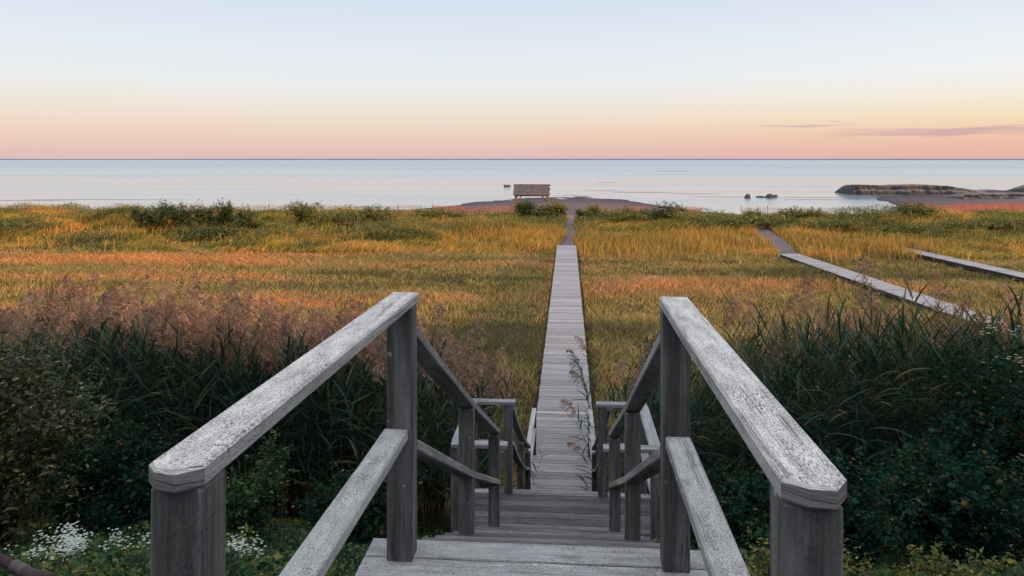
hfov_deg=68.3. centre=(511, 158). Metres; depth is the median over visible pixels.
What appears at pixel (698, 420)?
common reed
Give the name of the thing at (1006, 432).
leafy bush
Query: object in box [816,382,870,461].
common reed
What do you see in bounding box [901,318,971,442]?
common reed
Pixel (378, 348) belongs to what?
common reed
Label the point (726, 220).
dune shrub
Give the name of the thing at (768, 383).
common reed
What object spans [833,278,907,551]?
common reed
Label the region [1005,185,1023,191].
rock ledge
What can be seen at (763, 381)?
common reed
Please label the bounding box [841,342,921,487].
common reed
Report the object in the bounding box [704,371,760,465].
common reed
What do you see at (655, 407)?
common reed
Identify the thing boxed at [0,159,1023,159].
hills
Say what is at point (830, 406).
common reed
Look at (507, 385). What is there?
common reed
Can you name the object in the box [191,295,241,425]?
common reed
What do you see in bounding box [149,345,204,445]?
common reed
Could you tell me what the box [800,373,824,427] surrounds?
common reed
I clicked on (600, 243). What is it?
golden cordgrass
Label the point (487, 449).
common reed
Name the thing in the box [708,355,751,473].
common reed
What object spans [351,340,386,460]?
common reed
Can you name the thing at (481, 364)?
common reed
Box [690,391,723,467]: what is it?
common reed
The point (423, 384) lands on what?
common reed
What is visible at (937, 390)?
common reed
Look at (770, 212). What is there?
slat fence
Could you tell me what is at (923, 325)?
common reed
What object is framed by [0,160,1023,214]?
sea
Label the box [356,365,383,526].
common reed
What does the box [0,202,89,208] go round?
slat fence
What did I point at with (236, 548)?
white aster
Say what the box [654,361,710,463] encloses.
common reed
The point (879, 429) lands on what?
common reed
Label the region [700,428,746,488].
common reed
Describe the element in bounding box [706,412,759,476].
common reed
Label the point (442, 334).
common reed
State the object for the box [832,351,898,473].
common reed
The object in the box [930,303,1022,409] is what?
common reed
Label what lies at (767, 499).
leafy bush
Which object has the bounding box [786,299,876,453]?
common reed
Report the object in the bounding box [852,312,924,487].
common reed
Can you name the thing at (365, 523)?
leafy bush
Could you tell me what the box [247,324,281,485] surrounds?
common reed
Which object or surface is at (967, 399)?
common reed
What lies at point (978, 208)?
slat fence
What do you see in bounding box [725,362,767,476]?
common reed
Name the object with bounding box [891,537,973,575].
goldenrod
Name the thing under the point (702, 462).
common reed
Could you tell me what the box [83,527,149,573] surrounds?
white aster
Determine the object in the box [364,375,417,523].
common reed
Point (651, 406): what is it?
common reed
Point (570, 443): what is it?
common reed
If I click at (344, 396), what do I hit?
common reed
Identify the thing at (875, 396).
common reed
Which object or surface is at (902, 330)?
common reed
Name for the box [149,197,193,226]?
dune shrub
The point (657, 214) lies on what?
dune shrub
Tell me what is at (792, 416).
common reed
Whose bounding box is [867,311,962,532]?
common reed
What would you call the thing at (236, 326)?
common reed
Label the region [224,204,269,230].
dune shrub
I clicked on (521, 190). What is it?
beach shelter
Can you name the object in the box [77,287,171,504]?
common reed
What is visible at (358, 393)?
common reed
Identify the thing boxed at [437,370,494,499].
common reed
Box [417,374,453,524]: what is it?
common reed
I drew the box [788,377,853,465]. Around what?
common reed
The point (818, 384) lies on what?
common reed
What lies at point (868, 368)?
common reed
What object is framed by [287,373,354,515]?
common reed
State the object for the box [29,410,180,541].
leafy bush
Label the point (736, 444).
common reed
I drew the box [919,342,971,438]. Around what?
common reed
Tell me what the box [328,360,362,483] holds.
common reed
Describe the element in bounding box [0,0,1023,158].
sky
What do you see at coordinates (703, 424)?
common reed
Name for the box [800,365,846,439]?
common reed
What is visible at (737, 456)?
common reed
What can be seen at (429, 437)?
common reed
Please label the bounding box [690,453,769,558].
leafy bush
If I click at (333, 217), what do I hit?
dune shrub
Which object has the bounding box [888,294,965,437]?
common reed
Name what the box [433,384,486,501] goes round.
common reed
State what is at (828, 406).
common reed
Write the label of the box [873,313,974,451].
common reed
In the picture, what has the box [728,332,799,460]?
common reed
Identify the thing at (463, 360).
common reed
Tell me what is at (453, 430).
common reed
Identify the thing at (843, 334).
common reed
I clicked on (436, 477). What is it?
common reed
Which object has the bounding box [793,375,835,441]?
common reed
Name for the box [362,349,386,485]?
common reed
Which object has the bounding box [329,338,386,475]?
common reed
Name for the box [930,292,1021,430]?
common reed
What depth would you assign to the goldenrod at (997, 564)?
4.68 m
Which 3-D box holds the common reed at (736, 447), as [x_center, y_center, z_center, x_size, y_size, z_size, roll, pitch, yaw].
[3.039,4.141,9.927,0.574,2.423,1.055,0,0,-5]
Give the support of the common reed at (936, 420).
on the ground at (572, 203)
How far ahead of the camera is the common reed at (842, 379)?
9.38 m
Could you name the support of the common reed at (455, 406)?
on the ground at (572, 203)
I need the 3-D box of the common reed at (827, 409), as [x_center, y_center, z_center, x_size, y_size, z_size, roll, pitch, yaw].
[3.821,3.129,8.853,1.225,3.420,0.669,0,0,3]
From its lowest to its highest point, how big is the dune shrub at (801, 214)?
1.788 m
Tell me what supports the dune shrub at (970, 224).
on the ground at (572, 203)
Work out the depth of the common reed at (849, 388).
9.61 m
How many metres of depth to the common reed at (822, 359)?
9.75 m
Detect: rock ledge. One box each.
[834,184,986,194]
[947,193,1023,198]
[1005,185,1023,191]
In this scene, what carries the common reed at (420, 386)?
on the ground at (572, 203)
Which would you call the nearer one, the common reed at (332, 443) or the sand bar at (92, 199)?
the common reed at (332, 443)
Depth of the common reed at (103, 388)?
9.21 m
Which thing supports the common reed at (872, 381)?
on the ground at (572, 203)
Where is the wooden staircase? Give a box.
[149,292,846,575]
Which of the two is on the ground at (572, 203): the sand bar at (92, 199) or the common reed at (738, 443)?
the common reed at (738, 443)
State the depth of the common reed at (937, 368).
9.30 m
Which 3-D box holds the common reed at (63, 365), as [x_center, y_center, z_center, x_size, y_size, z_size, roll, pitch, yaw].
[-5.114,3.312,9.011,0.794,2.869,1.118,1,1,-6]
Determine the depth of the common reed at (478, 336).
9.93 m
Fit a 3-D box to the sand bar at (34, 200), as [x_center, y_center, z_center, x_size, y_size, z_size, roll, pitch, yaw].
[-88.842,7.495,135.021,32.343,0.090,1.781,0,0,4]
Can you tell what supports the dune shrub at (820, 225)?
on the ground at (572, 203)
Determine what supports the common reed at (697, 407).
on the ground at (572, 203)
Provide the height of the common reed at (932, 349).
3.162 m
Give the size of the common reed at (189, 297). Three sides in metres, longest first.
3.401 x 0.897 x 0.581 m
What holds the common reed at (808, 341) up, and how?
on the ground at (572, 203)
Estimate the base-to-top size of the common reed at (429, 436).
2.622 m
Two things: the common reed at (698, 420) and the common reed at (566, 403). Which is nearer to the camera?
the common reed at (698, 420)
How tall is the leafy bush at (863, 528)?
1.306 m
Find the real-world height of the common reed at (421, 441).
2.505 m
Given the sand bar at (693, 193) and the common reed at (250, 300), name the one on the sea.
the sand bar at (693, 193)
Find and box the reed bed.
[0,282,1023,537]
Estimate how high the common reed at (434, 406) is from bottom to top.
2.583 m
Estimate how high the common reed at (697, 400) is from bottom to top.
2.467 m
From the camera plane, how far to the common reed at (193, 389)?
9.65 m
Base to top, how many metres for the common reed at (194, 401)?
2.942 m
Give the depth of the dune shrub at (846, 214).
62.39 m
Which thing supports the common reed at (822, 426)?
on the ground at (572, 203)
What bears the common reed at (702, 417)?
on the ground at (572, 203)
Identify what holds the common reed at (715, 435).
on the ground at (572, 203)
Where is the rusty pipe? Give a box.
[0,552,53,575]
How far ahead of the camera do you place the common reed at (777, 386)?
9.05 m
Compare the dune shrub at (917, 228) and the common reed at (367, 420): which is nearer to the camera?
the common reed at (367, 420)
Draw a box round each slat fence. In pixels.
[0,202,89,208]
[165,202,421,212]
[432,204,513,214]
[741,205,820,214]
[920,202,1023,212]
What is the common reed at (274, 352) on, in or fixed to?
on the ground at (572, 203)
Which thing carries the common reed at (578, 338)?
on the ground at (572, 203)
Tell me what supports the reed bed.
on the ground at (572, 203)
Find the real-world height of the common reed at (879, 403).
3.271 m
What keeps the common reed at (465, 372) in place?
on the ground at (572, 203)
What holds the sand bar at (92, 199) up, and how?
on the sea
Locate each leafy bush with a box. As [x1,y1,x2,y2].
[0,318,117,546]
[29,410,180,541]
[226,423,298,546]
[284,459,429,557]
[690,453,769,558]
[733,470,888,566]
[741,436,924,575]
[865,425,1023,574]
[889,318,1023,569]
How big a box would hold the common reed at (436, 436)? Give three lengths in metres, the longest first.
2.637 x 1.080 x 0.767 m
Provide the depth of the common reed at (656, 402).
9.50 m
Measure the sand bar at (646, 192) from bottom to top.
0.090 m
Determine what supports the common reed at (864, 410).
on the ground at (572, 203)
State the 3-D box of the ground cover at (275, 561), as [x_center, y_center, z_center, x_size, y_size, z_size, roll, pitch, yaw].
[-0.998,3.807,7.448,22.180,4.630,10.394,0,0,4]
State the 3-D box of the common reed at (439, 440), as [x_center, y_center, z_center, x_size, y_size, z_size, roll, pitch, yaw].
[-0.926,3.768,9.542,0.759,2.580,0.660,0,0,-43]
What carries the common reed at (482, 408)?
on the ground at (572, 203)
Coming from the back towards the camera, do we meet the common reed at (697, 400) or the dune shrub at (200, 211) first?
the dune shrub at (200, 211)
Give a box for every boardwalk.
[531,245,595,490]
[780,254,1016,336]
[902,249,1023,280]
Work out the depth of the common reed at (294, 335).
9.78 m
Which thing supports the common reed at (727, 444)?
on the ground at (572, 203)
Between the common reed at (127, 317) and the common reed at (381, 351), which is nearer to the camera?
the common reed at (127, 317)
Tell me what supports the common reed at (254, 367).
on the ground at (572, 203)
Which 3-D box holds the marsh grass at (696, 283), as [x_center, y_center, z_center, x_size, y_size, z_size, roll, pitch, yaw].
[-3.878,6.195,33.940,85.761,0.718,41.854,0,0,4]
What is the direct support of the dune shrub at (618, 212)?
on the ground at (572, 203)
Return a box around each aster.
[0,521,96,574]
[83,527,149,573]
[137,523,260,558]
[226,527,269,573]
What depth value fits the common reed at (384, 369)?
9.43 m
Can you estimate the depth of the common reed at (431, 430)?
9.17 m
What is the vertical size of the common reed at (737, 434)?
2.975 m
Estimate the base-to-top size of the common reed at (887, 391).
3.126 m
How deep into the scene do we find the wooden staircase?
2.86 m
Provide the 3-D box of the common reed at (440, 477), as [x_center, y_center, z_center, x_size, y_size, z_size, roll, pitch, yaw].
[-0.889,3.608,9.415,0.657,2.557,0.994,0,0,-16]
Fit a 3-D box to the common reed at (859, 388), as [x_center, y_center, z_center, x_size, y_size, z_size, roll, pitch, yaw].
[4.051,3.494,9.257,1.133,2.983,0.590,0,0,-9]
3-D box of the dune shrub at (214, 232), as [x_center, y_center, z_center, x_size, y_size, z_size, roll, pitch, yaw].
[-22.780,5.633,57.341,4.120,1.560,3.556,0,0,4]
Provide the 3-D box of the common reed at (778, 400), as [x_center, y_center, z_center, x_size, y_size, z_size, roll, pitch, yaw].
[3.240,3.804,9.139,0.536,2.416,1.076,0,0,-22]
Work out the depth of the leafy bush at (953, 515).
6.37 m
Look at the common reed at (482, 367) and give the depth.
9.64 m
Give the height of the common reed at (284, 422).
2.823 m
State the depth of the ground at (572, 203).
37.62 m
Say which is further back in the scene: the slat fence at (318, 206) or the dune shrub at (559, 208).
the slat fence at (318, 206)
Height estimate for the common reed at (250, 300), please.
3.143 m
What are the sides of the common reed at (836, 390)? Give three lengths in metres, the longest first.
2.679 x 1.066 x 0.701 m
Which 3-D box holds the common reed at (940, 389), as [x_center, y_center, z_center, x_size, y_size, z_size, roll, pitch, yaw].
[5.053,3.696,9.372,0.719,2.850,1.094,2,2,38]
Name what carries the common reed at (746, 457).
on the ground at (572, 203)
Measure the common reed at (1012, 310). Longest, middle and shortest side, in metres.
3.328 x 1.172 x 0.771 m
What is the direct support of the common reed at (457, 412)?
on the ground at (572, 203)
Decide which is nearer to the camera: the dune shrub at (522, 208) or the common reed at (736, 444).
the common reed at (736, 444)
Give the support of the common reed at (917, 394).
on the ground at (572, 203)
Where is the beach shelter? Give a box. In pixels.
[513,184,549,210]
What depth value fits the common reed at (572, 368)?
15.93 m
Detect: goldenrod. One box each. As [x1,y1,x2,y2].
[740,525,769,575]
[843,538,924,575]
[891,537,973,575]
[952,544,1023,575]
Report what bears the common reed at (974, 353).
on the ground at (572, 203)
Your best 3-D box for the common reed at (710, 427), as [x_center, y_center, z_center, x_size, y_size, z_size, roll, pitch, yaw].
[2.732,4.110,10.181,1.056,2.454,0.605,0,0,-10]
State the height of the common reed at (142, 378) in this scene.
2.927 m
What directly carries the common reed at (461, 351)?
on the ground at (572, 203)
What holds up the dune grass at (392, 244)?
on the ground at (572, 203)
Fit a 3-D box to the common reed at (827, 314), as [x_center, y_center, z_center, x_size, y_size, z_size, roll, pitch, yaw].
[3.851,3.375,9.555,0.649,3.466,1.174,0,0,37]
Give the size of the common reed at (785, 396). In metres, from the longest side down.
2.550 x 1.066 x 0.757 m
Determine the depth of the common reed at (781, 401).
9.11 m
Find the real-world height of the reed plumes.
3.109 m
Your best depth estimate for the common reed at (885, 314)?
8.82 m
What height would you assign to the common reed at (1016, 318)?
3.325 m
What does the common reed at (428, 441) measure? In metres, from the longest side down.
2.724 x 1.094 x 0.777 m
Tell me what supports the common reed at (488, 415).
on the ground at (572, 203)
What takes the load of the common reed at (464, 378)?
on the ground at (572, 203)
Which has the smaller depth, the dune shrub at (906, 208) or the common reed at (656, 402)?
the common reed at (656, 402)
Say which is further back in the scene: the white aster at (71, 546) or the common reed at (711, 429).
the common reed at (711, 429)
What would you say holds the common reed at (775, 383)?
on the ground at (572, 203)
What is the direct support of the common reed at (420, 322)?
on the ground at (572, 203)
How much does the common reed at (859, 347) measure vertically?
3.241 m
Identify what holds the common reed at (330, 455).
on the ground at (572, 203)
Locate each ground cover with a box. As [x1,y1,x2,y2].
[0,502,1023,575]
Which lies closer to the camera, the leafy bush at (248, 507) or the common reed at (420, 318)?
the leafy bush at (248, 507)
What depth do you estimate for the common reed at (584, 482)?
12.90 m
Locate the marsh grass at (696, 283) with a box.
[0,239,1023,521]
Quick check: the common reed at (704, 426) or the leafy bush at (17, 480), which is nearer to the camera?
the leafy bush at (17, 480)
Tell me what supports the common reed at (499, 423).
on the ground at (572, 203)
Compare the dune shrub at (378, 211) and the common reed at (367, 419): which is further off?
the dune shrub at (378, 211)
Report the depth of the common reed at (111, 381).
9.10 m
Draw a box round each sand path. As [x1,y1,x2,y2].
[559,215,577,244]
[754,227,797,257]
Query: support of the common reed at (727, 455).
on the ground at (572, 203)
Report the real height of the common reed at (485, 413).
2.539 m
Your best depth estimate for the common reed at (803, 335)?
9.01 m
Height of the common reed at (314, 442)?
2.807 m
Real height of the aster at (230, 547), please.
0.476 m
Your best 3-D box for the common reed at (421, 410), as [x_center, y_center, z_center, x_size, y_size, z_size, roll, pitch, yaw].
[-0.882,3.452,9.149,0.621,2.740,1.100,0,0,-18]
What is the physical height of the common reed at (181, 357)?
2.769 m
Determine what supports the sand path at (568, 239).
on the ground at (572, 203)
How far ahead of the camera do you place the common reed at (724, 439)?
9.92 m
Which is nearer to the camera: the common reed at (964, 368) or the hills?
the common reed at (964, 368)
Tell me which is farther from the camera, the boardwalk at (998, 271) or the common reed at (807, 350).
the boardwalk at (998, 271)
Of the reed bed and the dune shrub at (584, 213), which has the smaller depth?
the reed bed
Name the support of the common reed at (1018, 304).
on the ground at (572, 203)
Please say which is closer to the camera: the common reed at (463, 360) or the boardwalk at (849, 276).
the common reed at (463, 360)
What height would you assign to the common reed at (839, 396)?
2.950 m
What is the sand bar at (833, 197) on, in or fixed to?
on the sea
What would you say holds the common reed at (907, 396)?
on the ground at (572, 203)
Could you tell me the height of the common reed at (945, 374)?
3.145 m
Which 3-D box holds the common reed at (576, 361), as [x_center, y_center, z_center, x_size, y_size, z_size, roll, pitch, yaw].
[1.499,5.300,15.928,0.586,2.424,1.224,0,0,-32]
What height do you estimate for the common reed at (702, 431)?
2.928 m
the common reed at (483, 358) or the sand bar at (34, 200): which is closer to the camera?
the common reed at (483, 358)
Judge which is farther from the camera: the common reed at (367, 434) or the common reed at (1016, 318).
the common reed at (367, 434)
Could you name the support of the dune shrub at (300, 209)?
on the ground at (572, 203)
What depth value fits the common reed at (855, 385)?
9.43 m
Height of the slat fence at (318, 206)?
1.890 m
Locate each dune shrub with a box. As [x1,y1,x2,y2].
[0,214,71,232]
[120,203,168,228]
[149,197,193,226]
[166,199,213,228]
[180,224,238,242]
[201,197,236,227]
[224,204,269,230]
[279,199,323,221]
[303,204,371,225]
[338,203,430,222]
[413,207,464,219]
[510,198,546,219]
[537,198,569,218]
[573,203,606,219]
[589,204,663,221]
[638,200,687,220]
[658,207,758,229]
[717,212,789,225]
[742,205,772,226]
[761,204,825,222]
[794,217,885,231]
[822,206,904,226]
[875,219,961,235]
[877,200,946,217]
[907,215,1003,233]
[968,214,1023,229]
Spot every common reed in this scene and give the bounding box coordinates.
[52,316,99,478]
[70,318,146,458]
[71,335,137,475]
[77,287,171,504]
[80,315,150,471]
[90,290,156,454]
[96,294,160,448]
[111,317,184,457]
[113,310,161,507]
[120,307,187,445]
[121,333,174,445]
[142,279,204,448]
[147,327,199,446]
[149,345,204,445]
[155,338,218,447]
[160,328,223,452]
[177,276,242,437]
[184,296,262,437]
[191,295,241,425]
[208,326,270,478]
[218,302,259,478]
[229,334,268,485]
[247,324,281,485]
[248,338,318,514]
[254,342,311,522]
[263,305,320,517]
[278,311,332,515]
[285,345,353,519]
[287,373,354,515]
[292,346,364,490]
[294,310,362,487]
[295,323,330,496]
[314,329,344,492]
[318,346,379,471]
[319,371,378,472]
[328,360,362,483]
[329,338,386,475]
[331,359,376,474]
[334,362,385,477]
[336,372,386,480]
[343,378,386,524]
[346,340,374,472]
[346,348,386,465]
[348,389,386,491]
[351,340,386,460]
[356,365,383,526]
[356,380,435,466]
[359,348,386,490]
[361,339,386,442]
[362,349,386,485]
[363,317,428,522]
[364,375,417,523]
[367,331,385,429]
[381,359,428,434]
[417,305,450,420]
[417,314,453,534]
[417,320,425,433]
[417,328,460,533]
[417,343,453,532]
[417,344,444,493]
[417,360,457,498]
[417,362,438,492]
[417,371,449,530]
[417,372,451,535]
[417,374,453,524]
[417,393,451,516]
[418,329,444,534]
[418,345,452,494]
[418,370,458,522]
[418,381,451,494]
[419,374,454,517]
[419,394,483,532]
[419,407,457,520]
[420,363,450,528]
[420,384,444,522]
[421,366,451,441]
[422,375,451,500]
[425,383,450,489]
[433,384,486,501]
[434,315,493,480]
[435,354,495,475]
[437,363,480,497]
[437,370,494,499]
[439,354,480,492]
[439,366,483,500]
[440,347,475,483]
[442,352,487,443]
[442,361,494,453]
[443,374,520,474]
[445,349,487,485]
[446,346,487,457]
[446,385,500,487]
[448,406,503,505]
[453,338,474,407]
[467,361,492,472]
[468,366,487,487]
[478,367,500,486]
[478,367,520,487]
[478,373,516,485]
[478,377,511,484]
[531,446,558,483]
[554,404,596,456]
[560,398,608,481]
[566,349,597,434]
[567,441,608,491]
[568,361,603,432]
[568,370,596,452]
[572,474,595,490]
[574,336,607,436]
[625,367,659,491]
[638,376,659,492]
[650,388,659,430]
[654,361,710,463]
[659,370,732,468]
[690,369,746,483]
[690,373,712,447]
[690,381,713,440]
[690,383,711,475]
[690,384,730,461]
[690,387,726,444]
[690,388,730,480]
[690,388,742,472]
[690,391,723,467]
[691,384,737,494]
[692,371,737,473]
[692,387,738,479]
[695,375,736,473]
[696,400,746,499]
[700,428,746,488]
[703,399,741,486]
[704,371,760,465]
[705,367,752,470]
[705,397,718,472]
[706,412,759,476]
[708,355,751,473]
[708,427,737,520]
[709,412,735,482]
[710,422,764,523]
[714,341,753,475]
[716,384,769,504]
[717,363,765,475]
[717,441,755,479]
[719,339,769,488]
[720,339,792,539]
[723,356,767,489]
[723,415,744,505]
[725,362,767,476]
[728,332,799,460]
[729,351,817,483]
[741,354,796,491]
[748,375,798,492]
[752,387,803,493]
[755,353,834,493]
[760,327,815,435]
[761,368,775,492]
[765,332,820,479]
[766,350,792,483]
[768,374,815,442]
[778,311,832,451]
[778,328,857,458]
[784,342,850,440]
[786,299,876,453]
[787,301,847,450]
[788,316,850,457]
[788,343,825,439]
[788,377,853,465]
[789,283,891,485]
[792,307,877,472]
[792,339,820,444]
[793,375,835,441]
[796,340,873,470]
[797,364,860,461]
[798,340,883,464]
[799,295,846,444]
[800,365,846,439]
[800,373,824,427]
[807,354,862,449]
[808,330,889,461]
[811,329,856,455]
[815,346,899,471]
[816,340,875,463]
[816,366,851,462]
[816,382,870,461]
[818,305,899,494]
[819,333,897,485]
[822,321,919,483]
[823,294,888,547]
[824,297,914,484]
[824,320,880,474]
[824,327,908,484]
[826,327,879,459]
[830,333,880,477]
[832,294,934,552]
[832,331,902,509]
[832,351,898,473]
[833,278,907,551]
[834,326,916,482]
[837,304,867,484]
[841,327,899,475]
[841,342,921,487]
[844,329,918,471]
[851,253,915,532]
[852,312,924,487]
[853,344,923,464]
[855,321,924,483]
[855,344,924,556]
[858,306,947,513]
[859,332,944,532]
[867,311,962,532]
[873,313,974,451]
[873,329,949,459]
[874,301,937,456]
[879,314,973,555]
[880,287,930,443]
[881,341,964,502]
[882,366,955,448]
[887,252,943,547]
[887,353,948,447]
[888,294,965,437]
[890,317,961,443]
[896,294,983,472]
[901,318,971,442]
[901,350,953,441]
[904,323,947,546]
[906,318,971,442]
[909,326,973,442]
[917,333,980,440]
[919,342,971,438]
[921,339,990,443]
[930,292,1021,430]
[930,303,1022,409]
[933,334,995,449]
[935,351,1012,451]
[939,309,999,438]
[954,294,1023,465]
[957,312,1021,468]
[958,286,1023,408]
[966,290,1023,425]
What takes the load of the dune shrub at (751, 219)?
on the ground at (572, 203)
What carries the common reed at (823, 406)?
on the ground at (572, 203)
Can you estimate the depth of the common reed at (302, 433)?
10.02 m
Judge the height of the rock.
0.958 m
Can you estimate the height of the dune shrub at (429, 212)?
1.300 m
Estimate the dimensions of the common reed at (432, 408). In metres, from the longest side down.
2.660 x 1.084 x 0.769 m
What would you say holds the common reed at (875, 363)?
on the ground at (572, 203)
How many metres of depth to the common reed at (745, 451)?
9.90 m
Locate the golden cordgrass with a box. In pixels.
[2,213,1023,264]
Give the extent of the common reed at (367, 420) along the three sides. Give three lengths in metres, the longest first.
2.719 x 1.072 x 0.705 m
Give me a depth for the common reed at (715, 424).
10.21 m
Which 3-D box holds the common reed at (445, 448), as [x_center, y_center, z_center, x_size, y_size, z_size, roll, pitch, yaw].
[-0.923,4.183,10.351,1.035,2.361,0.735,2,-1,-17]
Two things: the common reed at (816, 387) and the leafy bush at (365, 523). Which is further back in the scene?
the common reed at (816, 387)
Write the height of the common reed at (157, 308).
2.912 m
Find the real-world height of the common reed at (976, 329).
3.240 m
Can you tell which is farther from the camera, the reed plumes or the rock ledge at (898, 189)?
the rock ledge at (898, 189)
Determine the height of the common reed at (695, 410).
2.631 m
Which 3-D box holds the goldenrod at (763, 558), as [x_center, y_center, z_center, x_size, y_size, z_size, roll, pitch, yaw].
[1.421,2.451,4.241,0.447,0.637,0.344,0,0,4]
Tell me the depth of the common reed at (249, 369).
9.82 m
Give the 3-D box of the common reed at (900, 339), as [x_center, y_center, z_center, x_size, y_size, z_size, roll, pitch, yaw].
[4.196,3.110,8.628,1.214,3.337,0.669,0,0,5]
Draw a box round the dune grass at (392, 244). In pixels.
[0,204,1023,260]
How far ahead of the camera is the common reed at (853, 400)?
9.20 m
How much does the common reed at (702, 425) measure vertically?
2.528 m
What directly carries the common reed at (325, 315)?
on the ground at (572, 203)
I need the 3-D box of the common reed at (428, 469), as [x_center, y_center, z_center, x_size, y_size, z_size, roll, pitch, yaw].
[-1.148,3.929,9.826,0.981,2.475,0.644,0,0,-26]
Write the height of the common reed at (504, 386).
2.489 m
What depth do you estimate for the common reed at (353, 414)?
9.94 m
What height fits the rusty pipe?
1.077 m
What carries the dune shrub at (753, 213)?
on the ground at (572, 203)
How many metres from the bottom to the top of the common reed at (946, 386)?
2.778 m
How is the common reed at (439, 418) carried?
on the ground at (572, 203)
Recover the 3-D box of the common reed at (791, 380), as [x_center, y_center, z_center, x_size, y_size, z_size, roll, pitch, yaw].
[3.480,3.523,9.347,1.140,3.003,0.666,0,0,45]
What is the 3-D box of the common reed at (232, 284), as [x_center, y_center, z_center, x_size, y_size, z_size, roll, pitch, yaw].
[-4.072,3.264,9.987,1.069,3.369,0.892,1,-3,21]
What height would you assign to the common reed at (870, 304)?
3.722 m
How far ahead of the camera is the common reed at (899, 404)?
9.11 m
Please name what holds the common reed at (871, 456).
on the ground at (572, 203)
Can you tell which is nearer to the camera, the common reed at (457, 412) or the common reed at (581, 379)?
the common reed at (457, 412)
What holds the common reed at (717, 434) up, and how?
on the ground at (572, 203)
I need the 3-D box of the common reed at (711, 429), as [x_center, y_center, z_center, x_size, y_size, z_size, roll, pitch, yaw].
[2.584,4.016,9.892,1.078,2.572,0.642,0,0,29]
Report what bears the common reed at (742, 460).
on the ground at (572, 203)
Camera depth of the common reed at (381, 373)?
9.28 m
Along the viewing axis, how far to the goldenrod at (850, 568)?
4.45 m
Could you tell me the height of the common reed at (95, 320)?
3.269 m
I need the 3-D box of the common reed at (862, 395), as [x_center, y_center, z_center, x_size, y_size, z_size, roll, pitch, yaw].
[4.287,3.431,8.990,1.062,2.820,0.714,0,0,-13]
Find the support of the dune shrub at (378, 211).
on the ground at (572, 203)
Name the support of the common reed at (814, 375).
on the ground at (572, 203)
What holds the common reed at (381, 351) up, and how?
on the ground at (572, 203)
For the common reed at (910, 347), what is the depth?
8.83 m
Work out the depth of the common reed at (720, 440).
9.60 m
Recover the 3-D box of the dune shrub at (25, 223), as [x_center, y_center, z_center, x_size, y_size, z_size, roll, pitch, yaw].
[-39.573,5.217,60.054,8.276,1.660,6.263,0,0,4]
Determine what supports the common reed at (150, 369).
on the ground at (572, 203)
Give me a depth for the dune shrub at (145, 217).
60.58 m
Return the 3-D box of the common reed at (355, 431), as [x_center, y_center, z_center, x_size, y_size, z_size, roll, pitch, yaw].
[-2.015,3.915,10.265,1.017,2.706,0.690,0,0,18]
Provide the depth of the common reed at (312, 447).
10.01 m
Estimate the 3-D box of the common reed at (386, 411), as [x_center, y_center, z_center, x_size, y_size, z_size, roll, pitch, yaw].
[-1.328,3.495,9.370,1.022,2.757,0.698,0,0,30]
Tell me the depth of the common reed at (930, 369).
8.50 m
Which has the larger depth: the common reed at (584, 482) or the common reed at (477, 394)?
the common reed at (584, 482)
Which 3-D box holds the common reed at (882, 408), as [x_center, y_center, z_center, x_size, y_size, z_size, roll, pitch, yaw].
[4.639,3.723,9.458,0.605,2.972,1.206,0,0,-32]
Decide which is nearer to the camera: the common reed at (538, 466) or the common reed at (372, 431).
the common reed at (372, 431)
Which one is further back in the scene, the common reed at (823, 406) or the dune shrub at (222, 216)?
the dune shrub at (222, 216)
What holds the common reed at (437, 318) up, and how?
on the ground at (572, 203)
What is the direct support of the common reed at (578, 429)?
on the ground at (572, 203)
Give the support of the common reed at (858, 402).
on the ground at (572, 203)
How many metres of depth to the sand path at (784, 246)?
56.23 m
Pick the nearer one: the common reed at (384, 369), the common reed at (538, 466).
the common reed at (384, 369)
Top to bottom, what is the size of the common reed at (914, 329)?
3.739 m
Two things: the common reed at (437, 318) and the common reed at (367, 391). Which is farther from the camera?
the common reed at (367, 391)
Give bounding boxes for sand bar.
[0,200,68,200]
[47,199,138,199]
[618,192,675,192]
[673,193,713,193]
[780,199,839,199]
[817,197,849,197]
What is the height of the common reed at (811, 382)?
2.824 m
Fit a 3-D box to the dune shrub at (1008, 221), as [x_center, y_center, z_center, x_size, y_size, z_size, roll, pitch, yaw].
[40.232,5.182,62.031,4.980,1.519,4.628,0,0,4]
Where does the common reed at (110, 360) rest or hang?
on the ground at (572, 203)
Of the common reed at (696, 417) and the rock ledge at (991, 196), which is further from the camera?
the rock ledge at (991, 196)
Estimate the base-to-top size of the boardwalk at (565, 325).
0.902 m
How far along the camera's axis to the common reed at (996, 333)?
8.67 m
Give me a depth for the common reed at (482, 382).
9.24 m
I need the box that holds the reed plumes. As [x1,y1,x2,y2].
[0,269,1023,406]
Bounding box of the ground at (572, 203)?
[0,189,1023,574]
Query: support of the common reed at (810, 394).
on the ground at (572, 203)
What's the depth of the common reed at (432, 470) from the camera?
9.18 m
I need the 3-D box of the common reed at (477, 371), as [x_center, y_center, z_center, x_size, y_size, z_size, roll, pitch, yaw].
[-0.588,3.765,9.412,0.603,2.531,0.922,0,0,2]
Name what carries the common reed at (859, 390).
on the ground at (572, 203)
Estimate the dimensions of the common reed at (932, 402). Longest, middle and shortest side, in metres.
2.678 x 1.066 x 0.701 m
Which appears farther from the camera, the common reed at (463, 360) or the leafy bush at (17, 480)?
the common reed at (463, 360)
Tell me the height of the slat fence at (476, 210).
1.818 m

